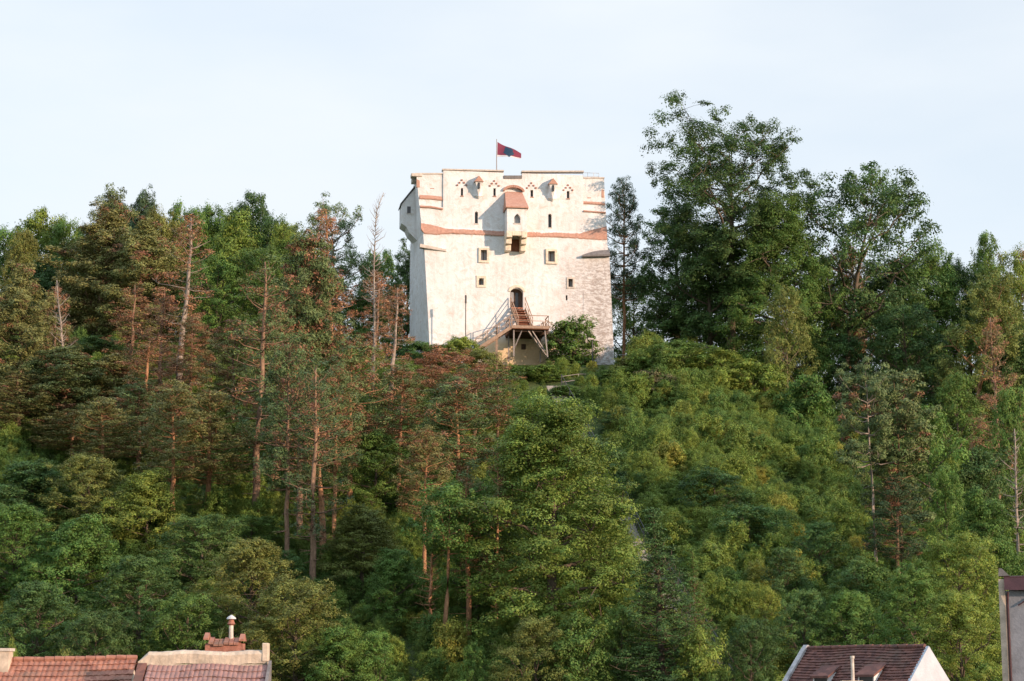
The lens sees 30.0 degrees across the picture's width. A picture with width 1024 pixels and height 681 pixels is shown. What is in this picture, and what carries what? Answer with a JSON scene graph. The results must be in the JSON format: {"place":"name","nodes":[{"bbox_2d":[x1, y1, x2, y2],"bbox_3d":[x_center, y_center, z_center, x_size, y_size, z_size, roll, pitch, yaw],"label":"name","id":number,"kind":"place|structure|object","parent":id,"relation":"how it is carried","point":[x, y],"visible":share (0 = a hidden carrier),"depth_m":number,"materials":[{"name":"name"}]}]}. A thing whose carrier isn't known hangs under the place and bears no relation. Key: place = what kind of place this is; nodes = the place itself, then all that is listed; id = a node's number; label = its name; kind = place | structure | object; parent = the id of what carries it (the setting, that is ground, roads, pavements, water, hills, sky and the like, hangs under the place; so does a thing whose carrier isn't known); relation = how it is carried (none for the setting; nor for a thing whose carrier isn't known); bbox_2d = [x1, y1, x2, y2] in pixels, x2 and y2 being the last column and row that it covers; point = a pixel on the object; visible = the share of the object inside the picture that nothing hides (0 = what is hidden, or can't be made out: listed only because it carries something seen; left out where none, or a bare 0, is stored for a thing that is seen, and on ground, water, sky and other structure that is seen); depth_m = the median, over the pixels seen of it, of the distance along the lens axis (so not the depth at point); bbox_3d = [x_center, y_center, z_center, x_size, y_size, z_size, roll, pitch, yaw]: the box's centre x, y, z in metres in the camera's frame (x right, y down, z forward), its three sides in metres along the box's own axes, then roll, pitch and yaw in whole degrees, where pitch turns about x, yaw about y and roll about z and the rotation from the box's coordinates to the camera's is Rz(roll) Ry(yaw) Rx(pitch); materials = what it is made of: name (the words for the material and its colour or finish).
{"place":"outdoors","nodes":[
{"label":"outdoors","id":0,"kind":"place"},
{"bbox_2d":[0,360,924,680],"bbox_3d":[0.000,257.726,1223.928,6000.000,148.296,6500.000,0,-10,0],"label":"ground","id":1,"kind":"structure","parent":0,"point":[530,386],"depth_m":129.83,"materials":[{"name":"green plant"}]},
{"bbox_2d":[0,259,72,405],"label":"pine tree","id":2,"kind":"object","parent":1,"relation":"on","point":[31,335],"visible":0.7,"depth_m":153.33,"materials":[{"name":"green plant"}]},
{"bbox_2d":[0,502,74,609],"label":"broadleaf tree","id":3,"kind":"object","parent":1,"relation":"on","point":[17,523],"visible":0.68,"depth_m":116.88,"materials":[{"name":"green plant"}]},
{"bbox_2d":[0,367,74,434],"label":"pine tree","id":4,"kind":"object","parent":1,"relation":"on","point":[15,416],"visible":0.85,"depth_m":146.44,"materials":[{"name":"green plant"}]},
{"bbox_2d":[0,458,83,535],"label":"broadleaf tree","id":5,"kind":"object","parent":1,"relation":"on","point":[32,477],"visible":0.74,"depth_m":129.26,"materials":[{"name":"green plant"}]},
{"bbox_2d":[0,579,92,656],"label":"broadleaf tree","id":6,"kind":"object","parent":1,"relation":"on","point":[40,605],"visible":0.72,"depth_m":106.31,"materials":[{"name":"green plant"}]},
{"bbox_2d":[6,344,117,435],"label":"pine tree","id":7,"kind":"object","parent":1,"relation":"on","point":[66,357],"visible":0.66,"depth_m":148.36,"materials":[{"name":"green plant"}]},
{"bbox_2d":[4,511,130,620],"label":"broadleaf tree","id":8,"kind":"object","parent":1,"relation":"on","point":[81,541],"visible":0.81,"depth_m":114.78,"materials":[{"name":"green plant"}]},
{"bbox_2d":[0,648,137,680],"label":"tiled house","id":9,"kind":"structure","parent":1,"relation":"on","point":[87,668],"depth_m":78.35,"materials":[{"name":"red tile"}]},
{"bbox_2d":[26,409,126,466],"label":"pine tree","id":10,"kind":"object","parent":1,"relation":"on","point":[50,441],"visible":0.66,"depth_m":142.48,"materials":[{"name":"green plant"}]},
{"bbox_2d":[34,452,135,538],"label":"broadleaf tree","id":11,"kind":"object","parent":1,"relation":"on","point":[90,473],"visible":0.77,"depth_m":127.26,"materials":[{"name":"green plant"}]},
{"bbox_2d":[44,607,143,655],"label":"broadleaf tree","id":12,"kind":"object","parent":1,"relation":"on","point":[97,620],"visible":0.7,"depth_m":103.45,"materials":[{"name":"green plant"}]},
{"bbox_2d":[34,200,175,339],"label":"pine tree","id":13,"kind":"object","parent":1,"relation":"on","point":[83,289],"visible":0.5,"depth_m":180.25,"materials":[{"name":"green plant"}]},
{"bbox_2d":[66,396,144,489],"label":"pine tree","id":14,"kind":"object","parent":1,"relation":"on","point":[101,443],"visible":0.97,"depth_m":138.51,"materials":[{"name":"green plant"}]},
{"bbox_2d":[56,351,164,431],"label":"pine tree","id":15,"kind":"object","parent":1,"relation":"on","point":[113,362],"visible":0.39,"depth_m":150.89,"materials":[{"name":"green plant"}]},
{"bbox_2d":[79,554,192,655],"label":"broadleaf tree","id":16,"kind":"object","parent":1,"relation":"on","point":[139,575],"visible":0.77,"depth_m":110.52,"materials":[{"name":"green plant"}]},
{"bbox_2d":[101,377,180,476],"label":"pine tree","id":17,"kind":"object","parent":1,"relation":"on","point":[139,389],"visible":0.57,"depth_m":142.41,"materials":[{"name":"green plant"}]},
{"bbox_2d":[86,210,197,341],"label":"pine tree","id":18,"kind":"object","parent":1,"relation":"on","point":[142,268],"visible":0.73,"depth_m":176.29,"materials":[{"name":"green plant"}]},
{"bbox_2d":[98,466,192,557],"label":"broadleaf tree","id":19,"kind":"object","parent":1,"relation":"on","point":[140,513],"visible":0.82,"depth_m":125.13,"materials":[{"name":"green plant"}]},
{"bbox_2d":[125,287,193,424],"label":"pine tree","id":20,"kind":"object","parent":1,"relation":"on","point":[164,316],"visible":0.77,"depth_m":154.06,"materials":[{"name":"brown plant"}]},
{"bbox_2d":[132,379,220,522],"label":"pine tree","id":21,"kind":"object","parent":1,"relation":"on","point":[172,401],"visible":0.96,"depth_m":130.33,"materials":[{"name":"green plant"}]},
{"bbox_2d":[132,589,228,656],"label":"broadleaf tree","id":22,"kind":"object","parent":1,"relation":"on","point":[194,606],"visible":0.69,"depth_m":105.43,"materials":[{"name":"green plant"}]},
{"bbox_2d":[151,213,215,387],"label":"pine tree","id":23,"kind":"object","parent":1,"relation":"on","point":[187,268],"visible":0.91,"depth_m":163.35,"materials":[{"name":"brown plant"}]},
{"bbox_2d":[153,310,229,402],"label":"pine tree","id":24,"kind":"object","parent":1,"relation":"on","point":[188,340],"visible":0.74,"depth_m":157.81,"materials":[{"name":"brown plant"}]},
{"bbox_2d":[149,512,251,601],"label":"broadleaf tree","id":25,"kind":"object","parent":1,"relation":"on","point":[216,520],"visible":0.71,"depth_m":118.76,"materials":[{"name":"green plant"}]},
{"bbox_2d":[133,615,271,680],"bbox_3d":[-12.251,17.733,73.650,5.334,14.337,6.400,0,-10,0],"label":"house roof","id":26,"kind":"structure","parent":1,"relation":"on","point":[230,658],"depth_m":76.21,"materials":[{"name":"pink tile"}]},
{"bbox_2d":[147,381,268,512],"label":"pine tree","id":27,"kind":"object","parent":1,"relation":"on","point":[212,428],"visible":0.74,"depth_m":133.35,"materials":[{"name":"green plant"}]},
{"bbox_2d":[171,254,263,361],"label":"broadleaf tree","id":28,"kind":"object","parent":1,"relation":"on","point":[216,300],"visible":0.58,"depth_m":174.27,"materials":[{"name":"green plant"}]},
{"bbox_2d":[193,319,259,418],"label":"pine tree","id":29,"kind":"object","parent":1,"relation":"on","point":[226,374],"visible":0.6,"depth_m":149.34,"materials":[{"name":"green plant"}]},
{"bbox_2d":[181,206,271,345],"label":"broadleaf tree","id":30,"kind":"object","parent":1,"relation":"on","point":[228,242],"visible":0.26,"depth_m":191.70,"materials":[{"name":"green plant"}]},
{"bbox_2d":[185,537,318,649],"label":"broadleaf tree","id":31,"kind":"object","parent":1,"relation":"on","point":[249,560],"visible":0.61,"depth_m":110.44,"materials":[{"name":"green plant"}]},
{"bbox_2d":[218,245,303,350],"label":"broadleaf tree","id":32,"kind":"object","parent":1,"relation":"on","point":[251,263],"visible":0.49,"depth_m":175.91,"materials":[{"name":"green plant"}]},
{"bbox_2d":[221,254,306,510],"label":"pine tree","id":33,"kind":"object","parent":1,"relation":"on","point":[262,340],"visible":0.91,"depth_m":135.64,"materials":[{"name":"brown plant"}]},
{"bbox_2d":[237,295,316,484],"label":"pine tree","id":34,"kind":"object","parent":1,"relation":"on","point":[274,311],"visible":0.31,"depth_m":141.39,"materials":[{"name":"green plant"}]},
{"bbox_2d":[235,332,334,555],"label":"pine tree","id":35,"kind":"object","parent":1,"relation":"on","point":[293,370],"visible":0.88,"depth_m":122.65,"materials":[{"name":"green plant"}]},
{"bbox_2d":[226,573,349,680],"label":"broadleaf tree","id":36,"kind":"object","parent":1,"relation":"on","point":[308,593],"visible":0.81,"depth_m":104.19,"materials":[{"name":"green plant"}]},
{"bbox_2d":[250,221,360,444],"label":"pine tree","id":37,"kind":"object","parent":1,"relation":"on","point":[314,318],"visible":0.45,"depth_m":144.77,"materials":[{"name":"green plant"}]},
{"bbox_2d":[283,358,358,580],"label":"pine tree","id":38,"kind":"object","parent":1,"relation":"on","point":[313,529],"visible":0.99,"depth_m":120.15,"materials":[{"name":"green plant"}]},
{"bbox_2d":[307,361,366,536],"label":"pine tree","id":39,"kind":"object","parent":1,"relation":"on","point":[337,467],"visible":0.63,"depth_m":128.54,"materials":[{"name":"green plant"}]},
{"bbox_2d":[300,623,378,680],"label":"broadleaf tree","id":40,"kind":"object","parent":1,"relation":"on","point":[344,650],"visible":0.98,"depth_m":102.12,"materials":[{"name":"green plant"}]},
{"bbox_2d":[306,191,390,329],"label":"pine tree","id":41,"kind":"object","parent":1,"relation":"on","point":[352,259],"visible":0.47,"depth_m":191.76,"materials":[{"name":"green plant"}]},
{"bbox_2d":[300,333,407,507],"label":"pine tree","id":42,"kind":"object","parent":1,"relation":"on","point":[350,359],"visible":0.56,"depth_m":135.16,"materials":[{"name":"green plant"}]},
{"bbox_2d":[316,502,414,595],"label":"broadleaf tree","id":43,"kind":"object","parent":1,"relation":"on","point":[363,521],"visible":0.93,"depth_m":120.85,"materials":[{"name":"green plant"}]},
{"bbox_2d":[347,629,408,680],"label":"broadleaf tree","id":44,"kind":"object","parent":1,"relation":"on","point":[382,661],"visible":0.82,"depth_m":103.29,"materials":[{"name":"green plant"}]},
{"bbox_2d":[330,430,428,514],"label":"broadleaf tree","id":45,"kind":"object","parent":1,"relation":"on","point":[378,461],"visible":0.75,"depth_m":133.66,"materials":[{"name":"green plant"}]},
{"bbox_2d":[352,546,435,632],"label":"broadleaf tree","id":46,"kind":"object","parent":1,"relation":"on","point":[393,571],"visible":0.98,"depth_m":114.60,"materials":[{"name":"green plant"}]},
{"bbox_2d":[384,237,410,359],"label":"broadleaf tree","id":47,"kind":"object","parent":1,"relation":"on","point":[403,270],"visible":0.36,"depth_m":203.26,"materials":[{"name":"green plant"}]},
{"bbox_2d":[353,363,442,491],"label":"pine tree","id":48,"kind":"object","parent":1,"relation":"on","point":[406,386],"visible":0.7,"depth_m":138.72,"materials":[{"name":"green plant"}]},
{"bbox_2d":[389,424,455,574],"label":"pine tree","id":49,"kind":"object","parent":1,"relation":"on","point":[431,450],"visible":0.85,"depth_m":123.91,"materials":[{"name":"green plant"}]},
{"bbox_2d":[383,345,501,413],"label":"pine tree","id":50,"kind":"object","parent":1,"relation":"on","point":[431,373],"visible":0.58,"depth_m":155.26,"materials":[{"name":"green plant"}]},
{"bbox_2d":[393,476,494,660],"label":"broadleaf tree","id":51,"kind":"object","parent":1,"relation":"on","point":[436,512],"visible":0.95,"depth_m":110.13,"materials":[{"name":"green plant"}]},
{"bbox_2d":[416,375,502,507],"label":"pine tree","id":52,"kind":"object","parent":1,"relation":"on","point":[456,447],"visible":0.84,"depth_m":132.48,"materials":[{"name":"green plant"}]},
{"bbox_2d":[429,363,528,436],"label":"pine tree","id":53,"kind":"object","parent":1,"relation":"on","point":[478,384],"visible":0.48,"depth_m":147.20,"materials":[{"name":"green plant"}]},
{"bbox_2d":[432,478,525,622],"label":"broadleaf tree","id":54,"kind":"object","parent":1,"relation":"on","point":[443,578],"visible":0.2,"depth_m":114.72,"materials":[{"name":"green plant"}]},
{"bbox_2d":[398,169,613,364],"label":"fortress tower","id":55,"kind":"structure","parent":1,"relation":"on","point":[489,243],"depth_m":181.07,"materials":[{"name":"paint"}]},
{"bbox_2d":[0,323,1023,680],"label":"undergrowth","id":56,"kind":"object","parent":1,"relation":"on","point":[692,425],"visible":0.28,"depth_m":134.72,"materials":[{"name":"green plant"}]},
{"bbox_2d":[474,297,578,361],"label":"entrance staircase","id":57,"kind":"structure","parent":1,"relation":"on","point":[522,328],"depth_m":176.26,"materials":[{"name":"brown wood"}]},
{"bbox_2d":[485,613,577,680],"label":"broadleaf tree","id":58,"kind":"object","parent":1,"relation":"on","point":[520,636],"visible":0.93,"depth_m":101.11,"materials":[{"name":"green plant"}]},
{"bbox_2d":[447,389,663,659],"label":"broadleaf tree","id":59,"kind":"object","parent":1,"relation":"on","point":[565,423],"visible":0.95,"depth_m":110.13,"materials":[{"name":"green plant"}]},
{"bbox_2d":[541,314,604,365],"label":"shrub","id":60,"kind":"object","parent":1,"relation":"on","point":[574,330],"visible":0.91,"depth_m":176.82,"materials":[{"name":"green plant"}]},
{"bbox_2d":[531,609,617,680],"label":"broadleaf tree","id":61,"kind":"object","parent":1,"relation":"on","point":[575,646],"visible":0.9,"depth_m":100.88,"materials":[{"name":"green plant"}]},
{"bbox_2d":[587,603,657,680],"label":"broadleaf tree","id":62,"kind":"object","parent":1,"relation":"on","point":[618,630],"visible":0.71,"depth_m":102.56,"materials":[{"name":"green plant"}]},
{"bbox_2d":[605,175,654,358],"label":"pine tree","id":63,"kind":"object","parent":1,"relation":"on","point":[623,234],"visible":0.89,"depth_m":191.95,"materials":[{"name":"green plant"}]},
{"bbox_2d":[595,507,730,680],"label":"spruce tree","id":64,"kind":"object","parent":1,"relation":"on","point":[661,634],"visible":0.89,"depth_m":101.64,"materials":[{"name":"green plant"}]},
{"bbox_2d":[631,190,709,342],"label":"broadleaf tree","id":65,"kind":"object","parent":1,"relation":"on","point":[665,264],"visible":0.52,"depth_m":188.93,"materials":[{"name":"green plant"}]},
{"bbox_2d":[665,622,732,680],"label":"broadleaf tree","id":66,"kind":"object","parent":1,"relation":"on","point":[699,659],"visible":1,"depth_m":99.20,"materials":[{"name":"green plant"}]},
{"bbox_2d":[662,222,756,352],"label":"broadleaf tree","id":67,"kind":"object","parent":1,"relation":"on","point":[701,320],"visible":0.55,"depth_m":182.37,"materials":[{"name":"green plant"}]},
{"bbox_2d":[673,465,756,515],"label":"broadleaf tree","id":68,"kind":"object","parent":1,"relation":"on","point":[720,479],"visible":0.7,"depth_m":133.51,"materials":[{"name":"green plant"}]},
{"bbox_2d":[639,89,826,353],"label":"broadleaf tree","id":69,"kind":"object","parent":1,"relation":"on","point":[701,195],"visible":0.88,"depth_m":181.06,"materials":[{"name":"green plant"}]},
{"bbox_2d":[715,615,785,680],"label":"broadleaf tree","id":70,"kind":"object","parent":1,"relation":"on","point":[754,630],"visible":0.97,"depth_m":101.41,"materials":[{"name":"green plant"}]},
{"bbox_2d":[710,503,791,563],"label":"broadleaf tree","id":71,"kind":"object","parent":1,"relation":"on","point":[753,514],"visible":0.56,"depth_m":127.02,"materials":[{"name":"green plant"}]},
{"bbox_2d":[735,362,790,411],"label":"shrub","id":72,"kind":"object","parent":1,"relation":"on","point":[766,376],"visible":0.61,"depth_m":164.72,"materials":[{"name":"green plant"}]},
{"bbox_2d":[711,189,849,385],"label":"broadleaf tree","id":73,"kind":"object","parent":1,"relation":"on","point":[783,240],"visible":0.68,"depth_m":178.64,"materials":[{"name":"green plant"}]},
{"bbox_2d":[750,546,816,612],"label":"broadleaf tree","id":74,"kind":"object","parent":1,"relation":"on","point":[787,573],"visible":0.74,"depth_m":116.87,"materials":[{"name":"green plant"}]},
{"bbox_2d":[754,282,820,391],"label":"broadleaf tree","id":75,"kind":"object","parent":1,"relation":"on","point":[791,313],"visible":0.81,"depth_m":170.27,"materials":[{"name":"green plant"}]},
{"bbox_2d":[764,588,842,675],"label":"broadleaf tree","id":76,"kind":"object","parent":1,"relation":"on","point":[801,614],"visible":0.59,"depth_m":105.33,"materials":[{"name":"green plant"}]},
{"bbox_2d":[773,371,836,430],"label":"shrub","id":77,"kind":"object","parent":1,"relation":"on","point":[812,387],"visible":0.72,"depth_m":160.56,"materials":[{"name":"green plant"}]},
{"bbox_2d":[788,520,850,585],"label":"broadleaf tree","id":78,"kind":"object","parent":1,"relation":"on","point":[825,544],"visible":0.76,"depth_m":123.04,"materials":[{"name":"green plant"}]},
{"bbox_2d":[809,588,909,645],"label":"broadleaf tree","id":79,"kind":"object","parent":1,"relation":"on","point":[845,601],"visible":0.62,"depth_m":104.46,"materials":[{"name":"green plant"}]},
{"bbox_2d":[777,160,948,370],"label":"broadleaf tree","id":80,"kind":"object","parent":1,"relation":"on","point":[889,197],"visible":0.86,"depth_m":183.25,"materials":[{"name":"green plant"}]},
{"bbox_2d":[782,644,949,680],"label":"gabled house","id":81,"kind":"structure","parent":1,"relation":"on","point":[896,662],"depth_m":76.37,"materials":[{"name":"brown tile"}]},
{"bbox_2d":[832,355,920,566],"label":"pine tree","id":82,"kind":"object","parent":1,"relation":"on","point":[874,387],"visible":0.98,"depth_m":122.23,"materials":[{"name":"green plant"}]},
{"bbox_2d":[859,472,931,575],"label":"pine tree","id":83,"kind":"object","parent":1,"relation":"on","point":[899,495],"visible":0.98,"depth_m":121.34,"materials":[{"name":"green plant"}]},
{"bbox_2d":[853,368,943,581],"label":"pine tree","id":84,"kind":"object","parent":1,"relation":"on","point":[907,405],"visible":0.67,"depth_m":123.68,"materials":[{"name":"green plant"}]},
{"bbox_2d":[850,300,967,426],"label":"broadleaf tree","id":85,"kind":"object","parent":1,"relation":"on","point":[892,330],"visible":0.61,"depth_m":172.57,"materials":[{"name":"green plant"}]},
{"bbox_2d":[865,557,965,661],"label":"broadleaf tree","id":86,"kind":"object","parent":1,"relation":"on","point":[913,587],"visible":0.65,"depth_m":106.66,"materials":[{"name":"green plant"}]},
{"bbox_2d":[864,241,990,439],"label":"broadleaf tree","id":87,"kind":"object","parent":1,"relation":"on","point":[926,269],"visible":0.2,"depth_m":187.52,"materials":[{"name":"green plant"}]},
{"bbox_2d":[888,403,971,534],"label":"broadleaf tree","id":88,"kind":"object","parent":1,"relation":"on","point":[961,456],"visible":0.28,"depth_m":138.35,"materials":[{"name":"green plant"}]},
{"bbox_2d":[903,460,973,570],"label":"broadleaf tree","id":89,"kind":"object","parent":1,"relation":"on","point":[939,484],"visible":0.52,"depth_m":127.65,"materials":[{"name":"green plant"}]},
{"bbox_2d":[908,588,1002,680],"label":"broadleaf tree","id":90,"kind":"object","parent":1,"relation":"on","point":[951,603],"visible":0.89,"depth_m":101.33,"materials":[{"name":"green plant"}]},
{"bbox_2d":[905,528,1008,663],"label":"broadleaf tree","id":91,"kind":"object","parent":1,"relation":"on","point":[968,546],"visible":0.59,"depth_m":110.35,"materials":[{"name":"green plant"}]},
{"bbox_2d":[928,367,994,470],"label":"broadleaf tree","id":92,"kind":"object","parent":1,"relation":"on","point":[959,397],"visible":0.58,"depth_m":160.97,"materials":[{"name":"green plant"}]},
{"bbox_2d":[930,267,1023,455],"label":"broadleaf tree","id":93,"kind":"object","parent":1,"relation":"on","point":[981,312],"visible":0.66,"depth_m":168.07,"materials":[{"name":"green plant"}]},
{"bbox_2d":[932,484,1023,607],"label":"broadleaf tree","id":94,"kind":"object","parent":1,"relation":"on","point":[983,517],"visible":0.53,"depth_m":121.18,"materials":[{"name":"green plant"}]},
{"bbox_2d":[942,442,1023,544],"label":"broadleaf tree","id":95,"kind":"object","parent":1,"relation":"on","point":[974,466],"visible":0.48,"depth_m":139.25,"materials":[{"name":"green plant"}]},
{"bbox_2d":[965,230,1014,396],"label":"broadleaf tree","id":96,"kind":"object","parent":1,"relation":"on","point":[981,254],"visible":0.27,"depth_m":187.80,"materials":[{"name":"green plant"}]},
{"bbox_2d":[969,316,1023,498],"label":"pine tree","id":97,"kind":"object","parent":1,"relation":"on","point":[999,379],"visible":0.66,"depth_m":153.68,"materials":[{"name":"green plant"}]},
{"bbox_2d":[983,383,1023,529],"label":"broadleaf tree","id":98,"kind":"object","parent":1,"relation":"on","point":[1010,418],"visible":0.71,"depth_m":146.76,"materials":[{"name":"green plant"}]},
{"bbox_2d":[998,568,1023,680],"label":"grey house","id":99,"kind":"structure","parent":1,"relation":"on","point":[1011,603],"depth_m":80.95,"materials":[{"name":"paint"}]},
{"bbox_2d":[0,0,1023,421],"label":"sky","id":100,"kind":"structure","parent":0,"point":[293,102],"materials":[{"name":"white"}]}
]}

